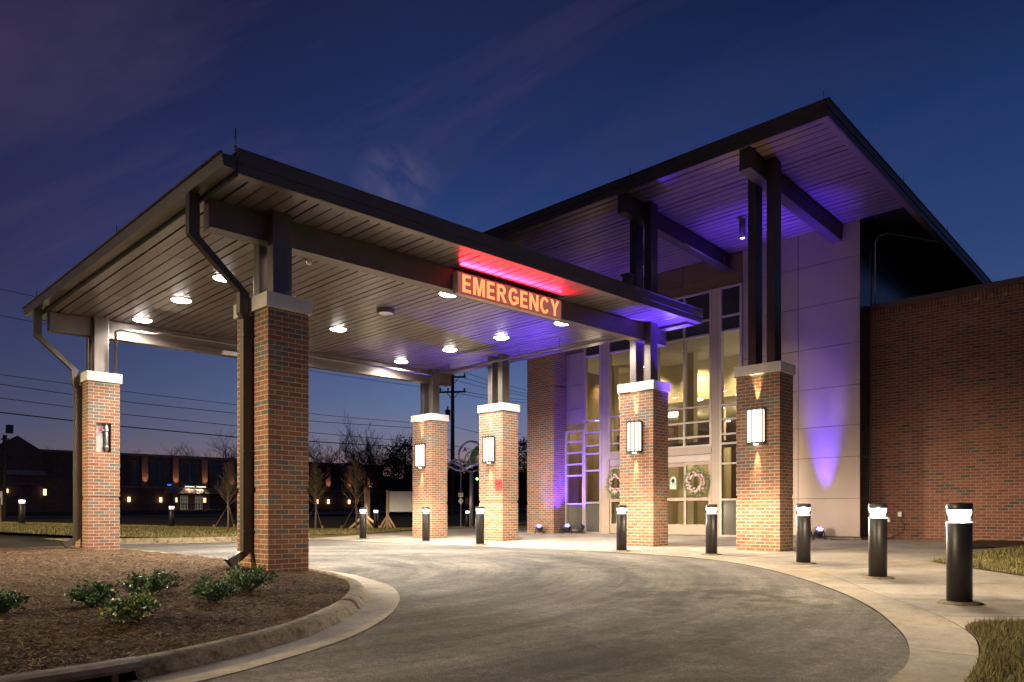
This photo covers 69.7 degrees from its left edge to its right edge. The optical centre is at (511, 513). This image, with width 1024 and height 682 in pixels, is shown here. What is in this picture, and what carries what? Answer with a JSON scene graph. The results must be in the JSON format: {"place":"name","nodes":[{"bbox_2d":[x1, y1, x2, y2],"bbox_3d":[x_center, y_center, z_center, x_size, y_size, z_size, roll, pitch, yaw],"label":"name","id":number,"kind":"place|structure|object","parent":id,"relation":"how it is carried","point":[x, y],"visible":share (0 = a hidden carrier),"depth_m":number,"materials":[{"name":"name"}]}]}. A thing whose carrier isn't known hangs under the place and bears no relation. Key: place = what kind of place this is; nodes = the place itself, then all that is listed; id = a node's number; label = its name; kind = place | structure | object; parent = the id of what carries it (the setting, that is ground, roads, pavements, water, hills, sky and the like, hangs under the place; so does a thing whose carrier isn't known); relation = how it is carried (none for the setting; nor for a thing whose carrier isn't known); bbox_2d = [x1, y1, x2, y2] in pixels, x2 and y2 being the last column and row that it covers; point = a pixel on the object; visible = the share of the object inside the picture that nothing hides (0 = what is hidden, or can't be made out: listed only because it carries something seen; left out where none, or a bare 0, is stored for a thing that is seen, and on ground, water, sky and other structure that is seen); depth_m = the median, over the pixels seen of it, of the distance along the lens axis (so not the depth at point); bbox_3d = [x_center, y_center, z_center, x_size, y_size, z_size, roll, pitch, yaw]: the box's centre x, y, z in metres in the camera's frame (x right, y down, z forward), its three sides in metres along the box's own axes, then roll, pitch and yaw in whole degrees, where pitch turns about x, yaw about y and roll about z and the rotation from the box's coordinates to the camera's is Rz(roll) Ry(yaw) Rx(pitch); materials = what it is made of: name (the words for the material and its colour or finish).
{"place":"outdoors","nodes":[
{"label":"outdoors","id":0,"kind":"place"},
{"bbox_2d":[0,513,526,537],"bbox_3d":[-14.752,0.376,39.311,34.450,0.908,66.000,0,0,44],"label":"lawn","id":1,"kind":"structure","parent":0,"point":[401,521],"depth_m":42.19,"materials":[{"name":"green plant"}]},
{"bbox_2d":[1,424,13,518],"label":"lamp post","id":2,"kind":"object","parent":1,"relation":"on","point":[9,429],"visible":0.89,"depth_m":43.94,"materials":[{"name":"black metal"}]},
{"bbox_2d":[16,498,26,523],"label":"bollard light","id":3,"kind":"object","parent":1,"relation":"on","point":[21,510],"visible":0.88,"depth_m":27.35,"materials":[{"name":"metal"}]},
{"bbox_2d":[169,505,173,526],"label":"bollard light","id":4,"kind":"object","parent":1,"relation":"on","point":[171,515],"visible":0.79,"depth_m":31.61,"materials":[{"name":"metal"}]},
{"bbox_2d":[213,461,238,527],"bbox_3d":[-12.798,-0.785,33.514,1.377,3.189,1.410,0,0,27],"label":"young tree","id":5,"kind":"object","parent":1,"relation":"on","point":[228,484],"visible":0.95,"depth_m":33.47,"materials":[{"name":"brown plant"}]},
{"bbox_2d":[307,461,327,528],"bbox_3d":[-8.969,-0.753,33.557,1.373,3.238,1.188,0,0,44],"label":"young tree","id":6,"kind":"object","parent":1,"relation":"on","point":[315,471],"visible":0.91,"depth_m":33.47,"materials":[{"name":"brown plant"}]},
{"bbox_2d":[340,458,372,528],"bbox_3d":[-6.861,-0.803,32.367,1.355,3.280,1.324,0,0,44],"label":"young tree","id":7,"kind":"object","parent":1,"relation":"on","point":[355,464],"visible":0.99,"depth_m":32.47,"materials":[{"name":"brown plant"}]},
{"bbox_2d":[349,489,380,528],"bbox_3d":[-6.968,-0.162,36.197,1.761,2.021,2.531,0,0,2],"label":"site board","id":8,"kind":"object","parent":1,"relation":"on","point":[367,504],"visible":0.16,"depth_m":35.00,"materials":[{"name":"brown wood"}]},
{"bbox_2d":[373,509,377,527],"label":"bollard light","id":9,"kind":"object","parent":1,"relation":"on","point":[375,518],"visible":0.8,"depth_m":33.98,"materials":[{"name":"metal"}]},
{"bbox_2d":[309,528,460,539],"bbox_3d":[3.441,0.584,35.134,1.029,0.668,34.448,0,0,42],"label":"lawn edge","id":10,"kind":"object","parent":1,"relation":"on","point":[314,536],"visible":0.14,"depth_m":25.03,"materials":[{"name":"green plant"}]},
{"bbox_2d":[380,490,412,527],"bbox_3d":[-5.237,-0.137,36.632,2.888,2.016,0.223,0,0,-8],"label":"site board","id":11,"kind":"object","parent":1,"relation":"on","point":[399,501],"visible":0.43,"depth_m":36.58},
{"bbox_2d":[439,373,465,514],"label":"utility pole","id":12,"kind":"object","parent":1,"relation":"on","point":[452,480],"visible":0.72,"depth_m":61.86,"materials":[{"name":"brown wood"}]},
{"bbox_2d":[0,374,410,422],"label":"cable","id":13,"kind":"object","parent":12,"relation":"attached to","point":[201,400],"visible":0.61,"depth_m":50.13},
{"bbox_2d":[1,384,411,427],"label":"cable","id":14,"kind":"object","parent":12,"relation":"attached to","point":[198,409],"visible":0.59,"depth_m":49.81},
{"bbox_2d":[2,398,412,441],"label":"cable","id":15,"kind":"object","parent":12,"relation":"attached to","point":[196,421],"visible":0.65,"depth_m":49.93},
{"bbox_2d":[0,315,418,386],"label":"cable","id":16,"kind":"object","parent":12,"relation":"attached to","point":[236,358],"visible":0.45,"depth_m":56.13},
{"bbox_2d":[0,412,450,449],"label":"cable","id":17,"kind":"object","parent":12,"relation":"attached to","point":[199,433],"visible":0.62,"depth_m":49.88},
{"bbox_2d":[458,467,462,525],"bbox_3d":[-2.789,-0.890,39.990,0.280,3.292,0.093,0,0,0],"label":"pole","id":18,"kind":"object","parent":1,"relation":"on","point":[460,495],"visible":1,"depth_m":39.98,"materials":[{"name":"metal"}]},
{"bbox_2d":[449,440,478,527],"bbox_3d":[-2.074,-1.323,33.995,1.736,4.105,0.218,0,0,-2],"label":"sculpture","id":19,"kind":"object","parent":1,"relation":"on","point":[474,453],"visible":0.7,"depth_m":33.97,"materials":[{"name":"paint"}]},
{"bbox_2d":[1,508,525,517],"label":"street","id":20,"kind":"structure","parent":0,"point":[353,512],"depth_m":61.91,"materials":[{"name":"grey asphalt"}]},
{"bbox_2d":[475,473,478,506],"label":"traffic signal","id":21,"kind":"object","parent":20,"relation":"on","point":[476,477],"visible":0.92,"depth_m":79.95,"materials":[{"name":"black plastic"}]},
{"bbox_2d":[518,433,527,510],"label":"evergreen tree","id":22,"kind":"object","parent":20,"relation":"on","point":[521,464],"visible":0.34,"depth_m":79.03,"materials":[{"name":"green plant"}]},
{"bbox_2d":[383,471,525,503],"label":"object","id":23,"kind":"structure","parent":0,"point":[520,502],"depth_m":155.07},
{"bbox_2d":[28,539,909,681],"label":"driveway","id":24,"kind":"structure","parent":0,"point":[476,614],"depth_m":6.01,"materials":[{"name":"concrete"}]},
{"bbox_2d":[44,536,315,543],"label":"lawn kerb","id":25,"kind":"structure","parent":24,"relation":"on","point":[177,540],"depth_m":21.13,"materials":[{"name":"concrete"}]},
{"bbox_2d":[127,571,399,681],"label":"gutter pan","id":26,"kind":"object","parent":24,"relation":"on","point":[383,600],"visible":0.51,"depth_m":5.37,"materials":[{"name":"concrete"}]},
{"bbox_2d":[74,547,368,678],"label":"island kerb","id":27,"kind":"structure","parent":26,"relation":"on","point":[215,651],"depth_m":5.11,"materials":[{"name":"concrete"}]},
{"bbox_2d":[0,656,144,681],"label":"storm drain","id":28,"kind":"object","parent":27,"relation":"in","point":[114,670],"visible":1,"depth_m":4.09,"materials":[{"name":"concrete"}]},
{"bbox_2d":[0,504,979,681],"bbox_3d":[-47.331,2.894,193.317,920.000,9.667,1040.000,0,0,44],"label":"ground","id":29,"kind":"structure","parent":0,"point":[15,540],"depth_m":61.52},
{"bbox_2d":[0,435,45,510],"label":"gabled building","id":30,"kind":"structure","parent":29,"relation":"on","point":[25,473],"depth_m":77.63,"materials":[{"name":"brown brick"}]},
{"bbox_2d":[132,442,192,455],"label":"bare tree","id":31,"kind":"object","parent":29,"relation":"on","point":[177,450],"visible":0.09,"depth_m":107.38,"materials":[{"name":"brown plant"}]},
{"bbox_2d":[0,547,349,675],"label":"mulch bed","id":32,"kind":"object","parent":29,"relation":"on","point":[259,593],"visible":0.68,"depth_m":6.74,"materials":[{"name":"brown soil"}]},
{"bbox_2d":[0,588,33,614],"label":"shrub","id":33,"kind":"object","parent":32,"relation":"on","point":[7,600],"visible":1,"depth_m":5.79,"materials":[{"name":"green plant"}]},
{"bbox_2d":[64,580,118,606],"bbox_3d":[-3.498,0.669,6.134,0.443,0.232,0.407,0,0,44],"label":"shrub","id":34,"kind":"object","parent":32,"relation":"on","point":[87,596],"visible":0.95,"depth_m":6.09,"materials":[{"name":"green plant"}]},
{"bbox_2d":[75,317,121,549],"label":"brick column","id":35,"kind":"structure","parent":32,"relation":"on","point":[99,383],"depth_m":15.65,"materials":[{"name":"brick"}]},
{"bbox_2d":[33,309,81,547],"bbox_3d":[-9.534,-1.730,15.422,0.150,4.940,0.876,0,0,44],"label":"downspout","id":36,"kind":"object","parent":35,"relation":"attached to","point":[77,433],"visible":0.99,"depth_m":15.62,"materials":[{"name":"metal"}]},
{"bbox_2d":[94,591,160,622],"bbox_3d":[-2.838,0.703,5.448,0.438,0.241,0.458,0,0,-22],"label":"shrub","id":37,"kind":"object","parent":32,"relation":"on","point":[130,610],"visible":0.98,"depth_m":5.38,"materials":[{"name":"green plant"}]},
{"bbox_2d":[113,563,183,594],"bbox_3d":[-3.438,0.633,6.982,0.529,0.308,0.570,0,0,2],"label":"shrub","id":38,"kind":"object","parent":32,"relation":"on","point":[153,583],"visible":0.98,"depth_m":6.94,"materials":[{"name":"green plant"}]},
{"bbox_2d":[188,572,241,603],"bbox_3d":[-2.628,0.662,6.529,0.438,0.284,0.500,0,0,44],"label":"shrub","id":39,"kind":"object","parent":32,"relation":"on","point":[212,593],"visible":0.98,"depth_m":6.46,"materials":[{"name":"green plant"}]},
{"bbox_2d":[220,560,279,592],"bbox_3d":[-2.666,0.635,7.442,0.566,0.335,0.563,0,0,-28],"label":"shrub","id":40,"kind":"object","parent":32,"relation":"on","point":[246,583],"visible":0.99,"depth_m":7.35,"materials":[{"name":"green plant"}]},
{"bbox_2d":[233,210,312,570],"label":"brick column","id":41,"kind":"structure","parent":32,"relation":"on","point":[279,313],"depth_m":10.14,"materials":[{"name":"brick"}]},
{"bbox_2d":[186,191,253,566],"bbox_3d":[-3.941,-1.730,9.927,0.150,4.940,0.876,0,0,44],"label":"downspout","id":42,"kind":"object","parent":41,"relation":"attached to","point":[246,450],"visible":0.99,"depth_m":10.12,"materials":[{"name":"metal"}]},
{"bbox_2d":[22,148,702,386],"bbox_3d":[-3.014,-4.222,16.243,9.734,0.883,11.275,0,0,44],"label":"entrance canopy","id":43,"kind":"object","parent":41,"relation":"on","point":[368,254],"visible":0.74,"depth_m":13.58,"materials":[{"name":"grey metal"}]},
{"bbox_2d":[132,317,152,322],"bbox_3d":[-8.023,-4.183,15.946,0.406,0.049,0.406,0,0,44],"label":"recessed downlight","id":44,"kind":"object","parent":43,"relation":"attached to","point":[142,320],"visible":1,"depth_m":15.87,"materials":[{"name":"white glass"}]},
{"bbox_2d":[170,297,191,302],"bbox_3d":[-6.511,-4.183,14.460,0.406,0.049,0.406,0,0,44],"label":"recessed downlight","id":45,"kind":"object","parent":43,"relation":"attached to","point":[181,300],"visible":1,"depth_m":14.38,"materials":[{"name":"white glass"}]},
{"bbox_2d":[221,350,236,355],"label":"strip light","id":46,"kind":"object","parent":43,"relation":"attached to","point":[224,352],"visible":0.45,"depth_m":17.75,"materials":[{"name":"white plastic"}]},
{"bbox_2d":[329,327,346,331],"bbox_3d":[-4.016,-4.247,17.000,0.406,0.049,0.406,0,0,44],"label":"recessed downlight","id":47,"kind":"object","parent":43,"relation":"attached to","point":[339,329],"visible":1,"depth_m":16.91,"materials":[{"name":"white glass"}]},
{"bbox_2d":[114,329,614,375],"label":"beam","id":48,"kind":"structure","parent":43,"relation":"hanging from","point":[312,356],"depth_m":18.19,"materials":[{"name":"metal"}]},
{"bbox_2d":[376,307,394,315],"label":"ceiling light","id":49,"kind":"object","parent":43,"relation":"attached to","point":[385,311],"visible":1,"depth_m":15.28,"materials":[{"name":"metal"}]},
{"bbox_2d":[453,271,560,320],"bbox_3d":[-0.017,-4.005,13.631,0.142,0.429,2.740,0,0,44],"label":"emergency sign","id":50,"kind":"object","parent":43,"relation":"attached to","point":[467,285],"visible":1,"depth_m":13.44,"materials":[{"name":"paint"}]},
{"bbox_2d":[620,272,635,284],"bbox_3d":[2.406,-4.745,15.246,0.220,0.410,0.240,0,0,44],"label":"roof vent","id":51,"kind":"object","parent":43,"relation":"on","point":[628,277],"visible":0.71,"depth_m":15.18,"materials":[{"name":"brown metal"}]},
{"bbox_2d":[1,502,380,513],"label":"iron fence","id":52,"kind":"object","parent":29,"relation":"on","point":[41,503],"visible":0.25,"depth_m":78.82,"materials":[{"name":"black metal"}]},
{"bbox_2d":[40,449,383,510],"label":"office building","id":53,"kind":"structure","parent":29,"relation":"on","point":[158,479],"depth_m":88.46,"materials":[{"name":"brown brick"}]},
{"bbox_2d":[207,427,236,457],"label":"bare tree","id":54,"kind":"object","parent":29,"relation":"on","point":[227,454],"visible":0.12,"depth_m":98.93,"materials":[{"name":"brown plant"}]},
{"bbox_2d":[307,428,360,508],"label":"bare tree","id":55,"kind":"object","parent":29,"relation":"on","point":[326,467],"visible":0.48,"depth_m":92.44,"materials":[{"name":"brown plant"}]},
{"bbox_2d":[309,410,412,508],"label":"bare tree","id":56,"kind":"object","parent":29,"relation":"on","point":[369,449],"visible":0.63,"depth_m":95.31,"materials":[{"name":"brown plant"}]},
{"bbox_2d":[335,427,412,508],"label":"bare tree","id":57,"kind":"object","parent":29,"relation":"on","point":[378,489],"visible":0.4,"depth_m":95.49,"materials":[{"name":"brown plant"}]},
{"bbox_2d":[344,451,412,490],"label":"bare tree","id":58,"kind":"object","parent":29,"relation":"on","point":[369,469],"visible":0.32,"depth_m":92.06,"materials":[{"name":"brown plant"}]},
{"bbox_2d":[374,435,412,507],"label":"evergreen tree","id":59,"kind":"object","parent":29,"relation":"on","point":[393,464],"visible":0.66,"depth_m":82.75,"materials":[{"name":"green plant"}]},
{"bbox_2d":[390,443,447,490],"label":"evergreen tree","id":60,"kind":"object","parent":29,"relation":"on","point":[409,482],"visible":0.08,"depth_m":87.38,"materials":[{"name":"green plant"}]},
{"bbox_2d":[447,459,465,506],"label":"evergreen tree","id":61,"kind":"object","parent":29,"relation":"on","point":[448,473],"visible":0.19,"depth_m":91.24,"materials":[{"name":"green plant"}]},
{"bbox_2d":[447,461,479,508],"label":"evergreen tree","id":62,"kind":"object","parent":29,"relation":"on","point":[457,490],"visible":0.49,"depth_m":89.03,"materials":[{"name":"green plant"}]},
{"bbox_2d":[462,456,478,507],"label":"evergreen tree","id":63,"kind":"object","parent":29,"relation":"on","point":[467,493],"visible":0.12,"depth_m":91.91,"materials":[{"name":"green plant"}]},
{"bbox_2d":[316,537,978,681],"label":"apron","id":64,"kind":"object","parent":29,"relation":"on","point":[920,629],"visible":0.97,"depth_m":5.64,"materials":[{"name":"concrete"}]},
{"bbox_2d":[612,505,630,552],"bbox_3d":[2.265,0.365,15.188,0.400,1.070,0.400,0,0,44],"label":"bollard light","id":65,"kind":"object","parent":64,"relation":"on","point":[621,528],"visible":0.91,"depth_m":15.10,"materials":[{"name":"metal"}]},
{"bbox_2d":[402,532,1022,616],"bbox_3d":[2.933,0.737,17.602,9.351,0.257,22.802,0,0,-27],"label":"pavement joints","id":66,"kind":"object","parent":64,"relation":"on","point":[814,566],"visible":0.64,"depth_m":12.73,"materials":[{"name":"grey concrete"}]},
{"bbox_2d":[322,527,1023,639],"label":"walkway","id":67,"kind":"structure","parent":29,"relation":"on","point":[996,593],"depth_m":12.29,"materials":[{"name":"concrete"}]},
{"bbox_2d":[357,508,368,541],"bbox_3d":[-4.508,0.360,22.235,0.400,1.070,0.400,0,0,44],"label":"bollard light","id":68,"kind":"object","parent":67,"relation":"on","point":[362,523],"visible":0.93,"depth_m":22.15,"materials":[{"name":"metal"}]},
{"bbox_2d":[419,507,431,541],"bbox_3d":[-2.369,0.359,20.232,0.400,1.070,0.400,0,0,44],"label":"bollard light","id":69,"kind":"object","parent":67,"relation":"on","point":[425,524],"visible":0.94,"depth_m":20.14,"materials":[{"name":"metal"}]},
{"bbox_2d":[411,369,448,538],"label":"brick column","id":70,"kind":"structure","parent":67,"relation":"on","point":[429,422],"depth_m":22.22,"materials":[{"name":"brick"}]},
{"bbox_2d":[415,442,424,468],"bbox_3d":[-2.779,-1.745,22.211,0.356,0.770,0.148,0,0,44],"label":"wall sconce","id":71,"kind":"object","parent":70,"relation":"attached to","point":[420,455],"depth_m":22.12,"materials":[{"name":"white glass"}]},
{"bbox_2d":[472,506,487,546],"bbox_3d":[-0.796,0.364,18.308,0.400,1.070,0.400,0,0,44],"label":"bollard light","id":72,"kind":"object","parent":67,"relation":"on","point":[480,513],"visible":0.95,"depth_m":18.22,"materials":[{"name":"metal"}]},
{"bbox_2d":[477,354,519,540],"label":"brick column","id":73,"kind":"structure","parent":67,"relation":"on","point":[498,416],"depth_m":20.12,"materials":[{"name":"brick"}]},
{"bbox_2d":[482,435,494,463],"bbox_3d":[-0.639,-1.745,20.108,0.356,0.770,0.148,0,0,44],"label":"wall sconce","id":74,"kind":"object","parent":73,"relation":"attached to","point":[489,449],"depth_m":20.03,"materials":[{"name":"white glass"}]},
{"bbox_2d":[495,479,501,488],"bbox_3d":[-0.370,-0.795,19.926,0.280,0.270,0.026,0,0,44],"label":"red notice sign","id":75,"kind":"object","parent":73,"relation":"attached to","point":[498,483],"visible":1,"depth_m":19.92,"materials":[{"name":"plastic"}]},
{"bbox_2d":[617,201,669,546],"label":"brick column","id":76,"kind":"structure","parent":67,"relation":"on","point":[644,485],"depth_m":16.78,"materials":[{"name":"brick"}]},
{"bbox_2d":[626,419,641,453],"bbox_3d":[2.784,-1.745,16.744,0.356,0.770,0.148,0,0,44],"label":"wall sconce","id":77,"kind":"object","parent":76,"relation":"attached to","point":[634,436],"depth_m":16.67,"materials":[{"name":"white glass"}]},
{"bbox_2d":[701,504,721,559],"bbox_3d":[3.762,0.363,13.858,0.400,1.070,0.400,0,0,44],"label":"bollard light","id":78,"kind":"object","parent":67,"relation":"on","point":[711,513],"visible":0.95,"depth_m":13.77,"materials":[{"name":"metal"}]},
{"bbox_2d":[482,97,1023,540],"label":"hospital building","id":79,"kind":"structure","parent":67,"relation":"on","point":[902,331],"depth_m":17.69,"materials":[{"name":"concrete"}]},
{"bbox_2d":[565,430,583,530],"bbox_3d":[2.027,-1.040,23.465,0.774,3.200,0.125,0,0,44],"label":"window","id":80,"kind":"structure","parent":79,"relation":"in","point":[574,512],"depth_m":23.53,"materials":[{"name":"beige glass"}]},
{"bbox_2d":[584,345,600,533],"bbox_3d":[2.545,-2.735,22.956,0.675,6.730,0.125,0,0,44],"label":"window","id":81,"kind":"structure","parent":79,"relation":"in","point":[592,510],"depth_m":23.04,"materials":[{"name":"clear glass"}]},
{"bbox_2d":[605,469,619,497],"bbox_3d":[3.154,-0.901,22.201,0.888,0.902,0.121,0,0,44],"label":"wreath","id":82,"kind":"object","parent":79,"relation":"attached to","point":[611,490],"visible":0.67,"depth_m":22.26,"materials":[{"name":"green plant"}]},
{"bbox_2d":[610,466,620,532],"bbox_3d":[3.300,-0.417,22.207,0.812,2.025,0.045,0,0,44],"label":"door leaf","id":83,"kind":"structure","parent":79,"relation":"in","point":[612,525],"depth_m":22.43,"materials":[{"name":"beige metal"}]},
{"bbox_2d":[608,289,711,452],"bbox_3d":[4.229,-3.970,21.302,3.512,4.260,0.125,0,0,44],"label":"window","id":84,"kind":"structure","parent":79,"relation":"in","point":[702,300],"depth_m":20.62,"materials":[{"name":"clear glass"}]},
{"bbox_2d":[667,463,683,533],"bbox_3d":[4.576,-0.407,21.010,0.905,2.005,0.045,0,0,44],"label":"door leaf","id":85,"kind":"structure","parent":79,"relation":"in","point":[672,528],"depth_m":20.88,"materials":[{"name":"beige metal"}]},
{"bbox_2d":[681,466,710,496],"bbox_3d":[5.076,-0.883,20.310,0.935,0.913,0.118,0,0,44],"label":"wreath","id":86,"kind":"object","parent":79,"relation":"attached to","point":[695,472],"visible":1,"depth_m":20.28,"materials":[{"name":"green plant"}]},
{"bbox_2d":[684,461,709,534],"bbox_3d":[5.149,-0.417,20.391,0.810,2.025,0.045,0,0,44],"label":"door leaf","id":87,"kind":"structure","parent":79,"relation":"in","point":[689,529],"depth_m":20.43,"materials":[{"name":"beige metal"}]},
{"bbox_2d":[684,242,732,270],"bbox_3d":[5.051,-6.679,18.766,0.044,0.420,2.412,0,0,44],"label":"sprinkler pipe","id":88,"kind":"object","parent":79,"relation":"attached to","point":[701,252],"visible":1,"depth_m":18.76,"materials":[{"name":"metal"}]},
{"bbox_2d":[719,282,742,536],"bbox_3d":[5.880,-2.735,19.679,0.654,6.730,0.125,0,0,44],"label":"window","id":89,"kind":"structure","parent":79,"relation":"in","point":[731,296],"depth_m":19.78,"materials":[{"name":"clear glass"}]},
{"bbox_2d":[737,216,747,239],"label":"pendant light","id":90,"kind":"object","parent":79,"relation":"hanging from","point":[742,226],"visible":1,"depth_m":17.38,"materials":[{"name":"metal"}]},
{"bbox_2d":[831,512,904,539],"bbox_3d":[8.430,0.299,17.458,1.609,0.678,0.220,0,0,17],"label":"outlet box","id":91,"kind":"object","parent":79,"relation":"attached to","point":[900,514],"visible":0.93,"depth_m":17.27,"materials":[{"name":"metal"}]},
{"bbox_2d":[734,157,795,551],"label":"brick column","id":92,"kind":"structure","parent":67,"relation":"on","point":[764,499],"depth_m":14.74,"materials":[{"name":"brick"}]},
{"bbox_2d":[746,405,765,445],"bbox_3d":[4.874,-1.745,14.691,0.356,0.770,0.148,0,0,44],"label":"wall sconce","id":93,"kind":"object","parent":92,"relation":"attached to","point":[757,425],"depth_m":14.62,"materials":[{"name":"white glass"}]},
{"bbox_2d":[790,503,816,567],"bbox_3d":[4.602,0.380,11.602,0.400,1.070,0.400,0,0,44],"label":"bollard light","id":94,"kind":"object","parent":67,"relation":"on","point":[803,533],"visible":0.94,"depth_m":11.51,"materials":[{"name":"metal"}]},
{"bbox_2d":[812,527,826,539],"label":"flood light","id":95,"kind":"object","parent":67,"relation":"on","point":[818,532],"visible":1,"depth_m":17.64,"materials":[{"name":"black plastic"}]},
{"bbox_2d":[861,503,894,578],"bbox_3d":[4.650,0.407,9.340,0.400,1.070,0.400,0,0,44],"label":"bollard light","id":96,"kind":"object","parent":67,"relation":"on","point":[877,540],"visible":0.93,"depth_m":9.25,"materials":[{"name":"metal"}]},
{"bbox_2d":[935,503,983,605],"bbox_3d":[4.247,0.437,6.974,0.400,1.070,0.400,0,0,44],"label":"bollard light","id":97,"kind":"object","parent":67,"relation":"on","point":[959,554],"visible":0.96,"depth_m":6.89,"materials":[{"name":"black paint"}]},
{"bbox_2d":[0,0,1023,478],"label":"sky","id":98,"kind":"structure","parent":0,"point":[478,115],"materials":[{"name":"blue"}]},
{"bbox_2d":[931,545,1023,575],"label":"lawn","id":99,"kind":"structure","parent":0,"point":[998,568],"depth_m":11.20,"materials":[{"name":"green plant"}]},
{"bbox_2d":[973,540,1023,547],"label":"wall bed","id":100,"kind":"object","parent":99,"relation":"on","point":[986,543],"visible":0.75,"depth_m":15.01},
{"bbox_2d":[963,616,1023,681],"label":"lawn","id":101,"kind":"structure","parent":0,"point":[991,667],"depth_m":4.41,"materials":[{"name":"green plant"}]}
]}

